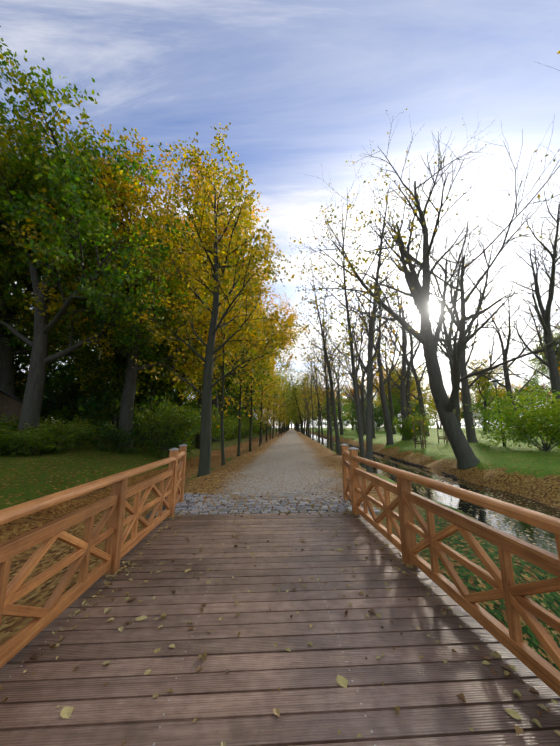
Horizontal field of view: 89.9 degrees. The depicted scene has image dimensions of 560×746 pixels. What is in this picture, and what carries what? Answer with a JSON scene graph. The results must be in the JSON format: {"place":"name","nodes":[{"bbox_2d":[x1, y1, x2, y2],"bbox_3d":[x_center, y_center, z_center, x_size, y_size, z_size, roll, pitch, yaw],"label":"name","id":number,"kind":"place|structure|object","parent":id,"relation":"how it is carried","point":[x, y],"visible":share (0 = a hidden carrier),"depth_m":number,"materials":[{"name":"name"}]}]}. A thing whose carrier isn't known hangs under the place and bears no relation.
{"place":"outdoors","nodes":[
{"label":"outdoors","id":0,"kind":"place"},
{"bbox_2d":[0,428,559,671],"bbox_3d":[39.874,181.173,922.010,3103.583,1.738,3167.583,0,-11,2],"label":"ground","id":1,"kind":"structure","parent":0,"point":[290,460],"depth_m":9.33,"materials":[{"name":"green plant"}]},
{"bbox_2d":[0,392,21,425],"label":"garden shed","id":2,"kind":"structure","parent":1,"relation":"on","point":[7,402],"depth_m":16.89,"materials":[{"name":"brown wood"}]},
{"bbox_2d":[0,136,41,342],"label":"tree","id":3,"kind":"object","parent":1,"relation":"on","point":[14,276],"visible":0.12,"depth_m":16.19,"materials":[{"name":"green plant"}]},
{"bbox_2d":[0,413,61,449],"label":"shrub","id":4,"kind":"object","parent":1,"relation":"on","point":[10,423],"visible":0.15,"depth_m":13.11,"materials":[{"name":"green plant"}]},
{"bbox_2d":[13,331,50,384],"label":"tree","id":5,"kind":"object","parent":1,"relation":"on","point":[20,362],"visible":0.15,"depth_m":21.48,"materials":[{"name":"green plant"}]},
{"bbox_2d":[14,334,58,410],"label":"tree","id":6,"kind":"object","parent":1,"relation":"on","point":[47,374],"visible":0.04,"depth_m":23.64,"materials":[{"name":"green plant"}]},
{"bbox_2d":[8,320,66,400],"bbox_3d":[-20.337,0.107,19.298,8.441,9.914,8.076,1,-11,-4],"label":"understory","id":7,"kind":"object","parent":1,"relation":"on","point":[20,385],"visible":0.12,"depth_m":20.55,"materials":[{"name":"green plant"}]},
{"bbox_2d":[0,423,80,454],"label":"shrub","id":8,"kind":"object","parent":1,"relation":"on","point":[26,430],"visible":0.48,"depth_m":12.13,"materials":[{"name":"green plant"}]},
{"bbox_2d":[0,426,85,455],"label":"shrub","id":9,"kind":"object","parent":1,"relation":"on","point":[37,447],"visible":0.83,"depth_m":11.83,"materials":[{"name":"green plant"}]},
{"bbox_2d":[6,177,85,374],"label":"tree","id":10,"kind":"object","parent":1,"relation":"on","point":[27,358],"depth_m":21.05,"materials":[{"name":"green plant"}]},
{"bbox_2d":[17,346,83,426],"bbox_3d":[-23.297,1.799,26.983,8.119,9.535,7.768,3,-11,-14],"label":"understory","id":11,"kind":"object","parent":1,"relation":"on","point":[52,406],"visible":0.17,"depth_m":27.09,"materials":[{"name":"green plant"}]},
{"bbox_2d":[12,288,112,423],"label":"tree","id":12,"kind":"object","parent":1,"relation":"on","point":[58,362],"visible":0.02,"depth_m":33.72,"materials":[{"name":"green plant"}]},
{"bbox_2d":[2,414,123,452],"bbox_3d":[-11.205,3.162,14.693,5.068,2.059,4.617,3,-11,-17],"label":"shrub","id":13,"kind":"object","parent":1,"relation":"on","point":[82,427],"visible":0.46,"depth_m":14.51,"materials":[{"name":"green plant"}]},
{"bbox_2d":[0,113,128,420],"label":"tree","id":14,"kind":"object","parent":1,"relation":"on","point":[7,355],"visible":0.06,"depth_m":17.33,"materials":[{"name":"green plant"}]},
{"bbox_2d":[40,349,116,427],"bbox_3d":[-24.761,2.195,36.076,9.439,12.608,8.963,-3,-11,14],"label":"understory","id":15,"kind":"object","parent":1,"relation":"on","point":[57,415],"visible":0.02,"depth_m":34.58,"materials":[{"name":"green plant"}]},
{"bbox_2d":[56,378,116,440],"bbox_3d":[-17.534,2.999,25.472,4.119,6.618,4.244,-10,-15,43],"label":"understory","id":16,"kind":"object","parent":1,"relation":"on","point":[64,397],"visible":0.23,"depth_m":24.97,"materials":[{"name":"green plant"}]},
{"bbox_2d":[52,358,124,439],"bbox_3d":[-16.151,2.094,24.887,5.144,8.265,5.300,-6,-13,29],"label":"understory","id":17,"kind":"object","parent":1,"relation":"on","point":[70,386],"visible":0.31,"depth_m":24.11,"materials":[{"name":"green plant"}]},
{"bbox_2d":[55,358,137,435],"bbox_3d":[-22.071,2.854,34.310,8.860,10.406,8.477,-3,-11,16],"label":"understory","id":18,"kind":"object","parent":1,"relation":"on","point":[91,388],"visible":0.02,"depth_m":33.50,"materials":[{"name":"green plant"}]},
{"bbox_2d":[0,26,196,452],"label":"tree","id":19,"kind":"object","parent":1,"relation":"on","point":[81,194],"visible":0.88,"depth_m":13.08,"materials":[{"name":"green plant"}]},
{"bbox_2d":[87,423,125,451],"bbox_3d":[-9.053,3.377,14.680,1.998,1.635,1.940,0,-11,2],"label":"dark shrub","id":20,"kind":"object","parent":1,"relation":"on","point":[109,436],"visible":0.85,"depth_m":14.39,"materials":[{"name":"green plant"}]},
{"bbox_2d":[70,342,167,442],"bbox_3d":[-11.229,1.400,20.271,6.204,7.616,6.484,8,-14,-36],"label":"understory","id":21,"kind":"object","parent":1,"relation":"on","point":[97,412],"visible":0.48,"depth_m":19.66,"materials":[{"name":"green plant"}]},
{"bbox_2d":[61,217,197,437],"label":"tree","id":22,"kind":"object","parent":1,"relation":"on","point":[79,371],"visible":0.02,"depth_m":29.15,"materials":[{"name":"green plant"}]},
{"bbox_2d":[106,428,154,453],"bbox_3d":[-7.711,3.601,14.549,1.940,1.435,1.998,-10,-15,41],"label":"dark shrub","id":23,"kind":"object","parent":1,"relation":"on","point":[129,436],"visible":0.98,"depth_m":14.52,"materials":[{"name":"green plant"}]},
{"bbox_2d":[2,120,285,448],"bbox_3d":[-9.252,-5.000,21.215,16.322,20.449,18.120,-10,-15,41],"label":"tree","id":24,"kind":"object","parent":1,"relation":"on","point":[128,402],"visible":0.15,"depth_m":16.89,"materials":[{"name":"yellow plant"}]},
{"bbox_2d":[133,369,175,428],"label":"understory","id":25,"kind":"object","parent":1,"relation":"on","point":[139,392],"visible":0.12,"depth_m":30.01,"materials":[{"name":"green plant"}]},
{"bbox_2d":[140,394,186,442],"bbox_3d":[-8.472,3.595,20.856,3.271,3.927,4.053,-3,-11,16],"label":"shrub","id":26,"kind":"object","parent":1,"relation":"on","point":[161,424],"visible":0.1,"depth_m":20.16,"materials":[{"name":"green plant"}]},
{"bbox_2d":[131,406,200,453],"bbox_3d":[-6.704,3.598,16.917,4.333,3.260,3.338,5,-12,-22],"label":"shrub","id":27,"kind":"object","parent":1,"relation":"on","point":[174,433],"visible":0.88,"depth_m":16.61,"materials":[{"name":"green plant"}]},
{"bbox_2d":[145,381,189,411],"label":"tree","id":28,"kind":"object","parent":1,"relation":"on","point":[178,393],"depth_m":44.70,"materials":[{"name":"green plant"}]},
{"bbox_2d":[149,442,195,458],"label":"dark shrub","id":29,"kind":"object","parent":1,"relation":"on","point":[166,453],"visible":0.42,"depth_m":14.94,"materials":[{"name":"green plant"}]},
{"bbox_2d":[131,392,217,447],"bbox_3d":[-7.177,3.373,18.980,5.328,3.981,5.531,0,-11,0],"label":"shrub","id":30,"kind":"object","parent":1,"relation":"on","point":[175,406],"visible":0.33,"depth_m":18.27,"materials":[{"name":"green plant"}]},
{"bbox_2d":[97,210,252,439],"bbox_3d":[-10.552,-4.834,26.053,15.709,21.926,15.355,3,-11,-14],"label":"tree","id":31,"kind":"object","parent":1,"relation":"on","point":[183,387],"visible":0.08,"depth_m":21.75,"materials":[{"name":"green plant"}]},
{"bbox_2d":[106,243,281,448],"bbox_3d":[-7.818,-3.358,23.119,14.747,18.868,11.586,-5,-12,23],"label":"tree","id":32,"kind":"object","parent":1,"relation":"on","point":[174,321],"visible":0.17,"depth_m":21.43,"materials":[{"name":"yellow plant"}]},
{"bbox_2d":[155,374,232,426],"bbox_3d":[-8.838,2.142,30.559,7.788,10.955,8.202,0,-11,-1],"label":"understory","id":33,"kind":"object","parent":1,"relation":"on","point":[186,400],"visible":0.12,"depth_m":29.04,"materials":[{"name":"green plant"}]},
{"bbox_2d":[92,146,300,441],"bbox_3d":[-10.872,-6.255,31.562,24.340,27.468,21.926,-5,-12,23],"label":"tree","id":34,"kind":"object","parent":1,"relation":"on","point":[193,191],"visible":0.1,"depth_m":27.38,"materials":[{"name":"yellow plant"}]},
{"bbox_2d":[109,122,300,476],"bbox_3d":[-2.979,-3.793,12.790,9.458,16.185,8.559,5,-15,-23],"label":"alley tree","id":35,"kind":"object","parent":1,"relation":"on","point":[215,326],"visible":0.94,"depth_m":12.12,"materials":[{"name":"yellow plant"}]},
{"bbox_2d":[183,408,232,443],"bbox_3d":[-7.150,4.675,24.971,5.228,3.762,5.036,5,-12,-25],"label":"shrub","id":36,"kind":"object","parent":1,"relation":"on","point":[214,425],"visible":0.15,"depth_m":25.02,"materials":[{"name":"green plant"}]},
{"bbox_2d":[179,286,262,465],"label":"alley tree","id":37,"kind":"object","parent":1,"relation":"on","point":[222,412],"visible":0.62,"depth_m":14.28,"materials":[{"name":"yellow plant"}]},
{"bbox_2d":[211,418,234,441],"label":"shrub","id":38,"kind":"object","parent":1,"relation":"on","point":[219,433],"visible":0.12,"depth_m":28.61,"materials":[{"name":"green plant"}]},
{"bbox_2d":[185,280,280,411],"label":"tree","id":39,"kind":"object","parent":1,"relation":"on","point":[226,385],"depth_m":41.49,"materials":[{"name":"yellow plant"}]},
{"bbox_2d":[218,376,256,420],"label":"tree","id":40,"kind":"object","parent":1,"relation":"on","point":[231,401],"visible":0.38,"depth_m":41.18,"materials":[{"name":"green plant"}]},
{"bbox_2d":[216,314,263,455],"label":"alley tree","id":41,"kind":"object","parent":1,"relation":"on","point":[239,406],"visible":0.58,"depth_m":17.67,"materials":[{"name":"yellow plant"}]},
{"bbox_2d":[233,416,263,438],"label":"shrub","id":42,"kind":"object","parent":1,"relation":"on","point":[253,426],"visible":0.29,"depth_m":42.24,"materials":[{"name":"green plant"}]},
{"bbox_2d":[188,291,310,435],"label":"tree","id":43,"kind":"object","parent":1,"relation":"on","point":[287,339],"visible":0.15,"depth_m":48.20,"materials":[{"name":"yellow plant"}]},
{"bbox_2d":[235,331,273,450],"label":"alley tree","id":44,"kind":"object","parent":1,"relation":"on","point":[250,419],"visible":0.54,"depth_m":21.61,"materials":[{"name":"yellow plant"}]},
{"bbox_2d":[145,492,380,517],"bbox_3d":[-0.252,2.862,6.085,4.747,0.153,1.929,1,-11,-3],"label":"cobble apron","id":45,"kind":"object","parent":1,"relation":"on","point":[292,504],"visible":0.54,"depth_m":5.82,"materials":[{"name":"stone"}]},
{"bbox_2d":[241,360,286,446],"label":"alley tree","id":46,"kind":"object","parent":1,"relation":"on","point":[271,387],"visible":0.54,"depth_m":25.59,"materials":[{"name":"yellow plant"}]},
{"bbox_2d":[256,385,276,441],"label":"alley tree","id":47,"kind":"object","parent":1,"relation":"on","point":[265,401],"visible":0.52,"depth_m":35.06,"materials":[{"name":"yellow plant"}]},
{"bbox_2d":[81,437,457,496],"bbox_3d":[2.771,11.382,46.596,13.788,0.670,84.090,0,-11,2],"label":"canal palisade","id":48,"kind":"object","parent":1,"relation":"on","point":[446,474],"visible":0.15,"depth_m":17.83,"materials":[{"name":"brown wood"}]},
{"bbox_2d":[253,371,286,425],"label":"alley tree","id":49,"kind":"object","parent":1,"relation":"on","point":[278,392],"visible":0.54,"depth_m":39.84,"materials":[{"name":"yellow plant"}]},
{"bbox_2d":[267,380,283,438],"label":"alley tree","id":50,"kind":"object","parent":1,"relation":"on","point":[276,407],"visible":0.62,"depth_m":43.78,"materials":[{"name":"yellow plant"}]},
{"bbox_2d":[0,491,559,745],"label":"fallen leaves","id":51,"kind":"object","parent":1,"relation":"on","point":[67,711],"visible":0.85,"depth_m":2.36,"materials":[{"name":"yellow plant"}]},
{"bbox_2d":[273,369,301,431],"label":"tree","id":52,"kind":"object","parent":1,"relation":"on","point":[284,398],"visible":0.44,"depth_m":94.11,"materials":[{"name":"yellow plant"}]},
{"bbox_2d":[278,367,316,433],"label":"alley tree","id":53,"kind":"object","parent":1,"relation":"on","point":[291,391],"visible":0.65,"depth_m":70.13,"materials":[{"name":"yellow plant"}]},
{"bbox_2d":[292,378,317,437],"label":"alley tree","id":54,"kind":"object","parent":1,"relation":"on","point":[307,409],"visible":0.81,"depth_m":48.83,"materials":[{"name":"yellow plant"}]},
{"bbox_2d":[296,372,315,437],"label":"alley tree","id":55,"kind":"object","parent":1,"relation":"on","point":[305,404],"visible":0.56,"depth_m":52.70,"materials":[{"name":"yellow plant"}]},
{"bbox_2d":[292,371,324,436],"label":"alley tree","id":56,"kind":"object","parent":1,"relation":"on","point":[314,399],"visible":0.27,"depth_m":66.52,"materials":[{"name":"yellow plant"}]},
{"bbox_2d":[299,347,324,439],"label":"alley tree","id":57,"kind":"object","parent":1,"relation":"on","point":[311,396],"visible":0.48,"depth_m":41.22,"materials":[{"name":"yellow plant"}]},
{"bbox_2d":[294,337,335,442],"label":"alley tree","id":58,"kind":"object","parent":1,"relation":"on","point":[314,391],"visible":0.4,"depth_m":35.74,"materials":[{"name":"plant"}]},
{"bbox_2d":[295,344,342,444],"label":"alley tree","id":59,"kind":"object","parent":1,"relation":"on","point":[319,408],"visible":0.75,"depth_m":31.45,"materials":[{"name":"yellow plant"}]},
{"bbox_2d":[296,299,350,450],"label":"alley tree","id":60,"kind":"object","parent":1,"relation":"on","point":[324,365],"visible":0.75,"depth_m":22.05,"materials":[{"name":"plant"}]},
{"bbox_2d":[299,336,349,424],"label":"bare tree","id":61,"kind":"object","parent":1,"relation":"on","point":[327,373],"visible":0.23,"depth_m":76.38,"materials":[{"name":"brown plant"}]},
{"bbox_2d":[285,255,371,454],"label":"alley tree","id":62,"kind":"object","parent":1,"relation":"on","point":[334,415],"visible":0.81,"depth_m":18.19,"materials":[{"name":"brown plant"}]},
{"bbox_2d":[307,321,350,447],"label":"alley tree","id":63,"kind":"object","parent":1,"relation":"on","point":[325,386],"visible":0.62,"depth_m":27.38,"materials":[{"name":"brown plant"}]},
{"bbox_2d":[319,331,352,434],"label":"bare tree","id":64,"kind":"object","parent":1,"relation":"on","point":[340,418],"visible":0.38,"depth_m":60.49,"materials":[{"name":"brown plant"}]},
{"bbox_2d":[325,390,354,430],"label":"tree","id":65,"kind":"object","parent":1,"relation":"on","point":[347,408],"visible":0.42,"depth_m":72.07,"materials":[{"name":"green plant"}]},
{"bbox_2d":[284,193,399,468],"bbox_3d":[3.133,-2.653,13.334,5.433,14.143,4.711,7,-13,-32],"label":"alley tree","id":66,"kind":"object","parent":1,"relation":"on","point":[359,424],"visible":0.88,"depth_m":13.41,"materials":[{"name":"brown plant"}]},
{"bbox_2d":[338,400,374,433],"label":"tree","id":67,"kind":"object","parent":1,"relation":"on","point":[353,419],"visible":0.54,"depth_m":64.58,"materials":[{"name":"green plant"}]},
{"bbox_2d":[323,293,399,435],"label":"bare tree","id":68,"kind":"object","parent":1,"relation":"on","point":[361,339],"visible":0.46,"depth_m":46.61,"materials":[{"name":"brown plant"}]},
{"bbox_2d":[337,301,388,434],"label":"bare tree","id":69,"kind":"object","parent":1,"relation":"on","point":[363,407],"visible":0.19,"depth_m":53.95,"materials":[{"name":"brown plant"}]},
{"bbox_2d":[321,249,421,445],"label":"bare tree","id":70,"kind":"object","parent":1,"relation":"on","point":[388,429],"visible":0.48,"depth_m":27.12,"materials":[{"name":"brown plant"}]},
{"bbox_2d":[342,262,412,438],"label":"bare tree","id":71,"kind":"object","parent":1,"relation":"on","point":[373,425],"visible":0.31,"depth_m":39.10,"materials":[{"name":"brown plant"}]},
{"bbox_2d":[317,157,450,472],"bbox_3d":[4.122,-2.866,11.838,5.632,13.793,5.160,9,-14,-30],"label":"alley tree","id":72,"kind":"object","parent":1,"relation":"on","point":[369,443],"visible":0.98,"depth_m":11.67,"materials":[{"name":"brown plant"}]},
{"bbox_2d":[374,404,400,432],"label":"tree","id":73,"kind":"object","parent":1,"relation":"on","point":[379,420],"visible":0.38,"depth_m":73.79,"materials":[{"name":"green plant"}]},
{"bbox_2d":[355,298,431,433],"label":"bare tree","id":74,"kind":"object","parent":1,"relation":"on","point":[391,404],"visible":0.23,"depth_m":54.28,"materials":[{"name":"brown plant"}]},
{"bbox_2d":[387,394,401,429],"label":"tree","id":75,"kind":"object","parent":1,"relation":"on","point":[397,406],"visible":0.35,"depth_m":102.23,"materials":[{"name":"green plant"}]},
{"bbox_2d":[375,368,416,414],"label":"belt tree","id":76,"kind":"object","parent":1,"relation":"on","point":[386,390],"visible":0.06,"depth_m":124.50,"materials":[{"name":"green plant"}]},
{"bbox_2d":[364,370,431,416],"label":"belt tree","id":77,"kind":"object","parent":1,"relation":"on","point":[386,395],"depth_m":162.43,"materials":[{"name":"green plant"}]},
{"bbox_2d":[375,356,426,411],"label":"belt tree","id":78,"kind":"object","parent":1,"relation":"on","point":[411,381],"visible":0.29,"depth_m":115.01,"materials":[{"name":"green plant"}]},
{"bbox_2d":[366,235,440,440],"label":"bare tree","id":79,"kind":"object","parent":1,"relation":"on","point":[402,387],"visible":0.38,"depth_m":34.09,"materials":[{"name":"brown plant"}]},
{"bbox_2d":[363,288,445,435],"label":"bare tree","id":80,"kind":"object","parent":1,"relation":"on","point":[421,405],"visible":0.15,"depth_m":46.40,"materials":[{"name":"brown plant"}]},
{"bbox_2d":[391,413,437,441],"bbox_3d":[13.766,5.550,28.987,4.853,3.493,4.674,7,-13,-33],"label":"bush","id":81,"kind":"object","parent":1,"relation":"on","point":[406,431],"visible":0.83,"depth_m":28.40,"materials":[{"name":"green plant"}]},
{"bbox_2d":[403,377,432,447],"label":"young tree","id":82,"kind":"object","parent":1,"relation":"on","point":[410,414],"visible":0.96,"depth_m":21.25,"materials":[{"name":"green plant"}]},
{"bbox_2d":[412,419,426,448],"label":"tree stakes","id":83,"kind":"object","parent":1,"relation":"on","point":[422,441],"visible":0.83,"depth_m":21.08,"materials":[{"name":"brown wood"}]},
{"bbox_2d":[280,50,559,468],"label":"leaning tree","id":84,"kind":"object","parent":1,"relation":"on","point":[465,456],"visible":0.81,"depth_m":14.10,"materials":[{"name":"brown plant"}]},
{"bbox_2d":[364,280,478,438],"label":"bare tree","id":85,"kind":"object","parent":1,"relation":"on","point":[407,385],"visible":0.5,"depth_m":35.28,"materials":[{"name":"brown plant"}]},
{"bbox_2d":[410,376,435,420],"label":"belt tree","id":86,"kind":"object","parent":1,"relation":"on","point":[428,392],"visible":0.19,"depth_m":156.14,"materials":[{"name":"green plant"}]},
{"bbox_2d":[400,214,507,426],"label":"bare tree","id":87,"kind":"object","parent":1,"relation":"on","point":[457,405],"visible":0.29,"depth_m":32.81,"materials":[{"name":"brown plant"}]},
{"bbox_2d":[391,203,553,442],"bbox_3d":[19.433,-5.588,29.247,9.818,25.224,13.203,7,-13,-32],"label":"bare tree","id":88,"kind":"object","parent":1,"relation":"on","point":[469,421],"visible":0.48,"depth_m":27.49,"materials":[{"name":"brown plant"}]},
{"bbox_2d":[418,306,529,437],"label":"bare tree","id":89,"kind":"object","parent":1,"relation":"on","point":[468,360],"visible":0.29,"depth_m":39.00,"materials":[{"name":"brown plant"}]},
{"bbox_2d":[459,356,514,429],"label":"belt tree","id":90,"kind":"object","parent":1,"relation":"on","point":[478,382],"visible":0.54,"depth_m":102.66,"materials":[{"name":"green plant"}]},
{"bbox_2d":[470,386,503,420],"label":"belt tree","id":91,"kind":"object","parent":1,"relation":"on","point":[478,398],"visible":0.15,"depth_m":158.16,"materials":[{"name":"green plant"}]},
{"bbox_2d":[471,388,507,431],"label":"tree","id":92,"kind":"object","parent":1,"relation":"on","point":[482,408],"visible":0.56,"depth_m":81.44,"materials":[{"name":"green plant"}]},
{"bbox_2d":[438,271,559,418],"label":"bare tree","id":93,"kind":"object","parent":1,"relation":"on","point":[507,386],"visible":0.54,"depth_m":32.57,"materials":[{"name":"brown plant"}]},
{"bbox_2d":[480,377,530,427],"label":"belt tree","id":94,"kind":"object","parent":1,"relation":"on","point":[512,385],"visible":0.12,"depth_m":173.43,"materials":[{"name":"green plant"}]},
{"bbox_2d":[465,378,559,450],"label":"bush","id":95,"kind":"object","parent":1,"relation":"on","point":[526,428],"visible":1,"depth_m":15.70,"materials":[{"name":"green plant"}]},
{"bbox_2d":[483,169,559,444],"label":"bare tree","id":96,"kind":"object","parent":1,"relation":"on","point":[544,317],"visible":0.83,"depth_m":21.61,"materials":[{"name":"brown plant"}]},
{"bbox_2d":[485,265,559,393],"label":"bare tree","id":97,"kind":"object","parent":1,"relation":"on","point":[536,330],"visible":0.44,"depth_m":45.46,"materials":[{"name":"brown plant"}]},
{"bbox_2d":[498,225,559,385],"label":"bare tree","id":98,"kind":"object","parent":1,"relation":"on","point":[537,319],"visible":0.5,"depth_m":33.23,"materials":[{"name":"brown plant"}]},
{"bbox_2d":[512,373,551,417],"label":"tree","id":99,"kind":"object","parent":1,"relation":"on","point":[536,380],"visible":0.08,"depth_m":70.90,"materials":[{"name":"green plant"}]},
{"bbox_2d":[511,326,559,396],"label":"belt tree","id":100,"kind":"object","parent":1,"relation":"on","point":[543,369],"visible":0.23,"depth_m":93.18,"materials":[{"name":"green plant"}]},
{"bbox_2d":[522,237,559,332],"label":"bare tree","id":101,"kind":"object","parent":1,"relation":"on","point":[549,273],"visible":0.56,"depth_m":26.57,"materials":[{"name":"brown plant"}]},
{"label":"bridge girders","id":102,"kind":"object","parent":1,"relation":"on","visible":0},
{"bbox_2d":[0,512,559,745],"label":"bridge deck","id":103,"kind":"structure","parent":102,"relation":"on","point":[314,702],"depth_m":1.92,"materials":[{"name":"brown wood"}]},
{"bbox_2d":[0,446,186,668],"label":"bridge railing","id":104,"kind":"object","parent":103,"relation":"on","point":[113,536],"visible":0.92,"depth_m":2.51,"materials":[{"name":"brown wood"}]},
{"bbox_2d":[0,518,548,745],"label":"deck screws","id":105,"kind":"object","parent":103,"relation":"on","point":[371,731],"visible":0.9,"depth_m":2.03,"materials":[{"name":"silver metal"}]},
{"bbox_2d":[341,445,559,696],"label":"bridge railing","id":106,"kind":"object","parent":103,"relation":"on","point":[518,603],"visible":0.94,"depth_m":2.22,"materials":[{"name":"brown wood"}]},
{"bbox_2d":[0,0,559,427],"label":"sky","id":107,"kind":"structure","parent":0,"point":[301,86],"materials":[{"name":"blue"}]},
{"bbox_2d":[300,430,559,554],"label":"canal water","id":108,"kind":"structure","parent":0,"point":[538,537],"depth_m":8.82,"materials":[{"name":"grey liquid"}]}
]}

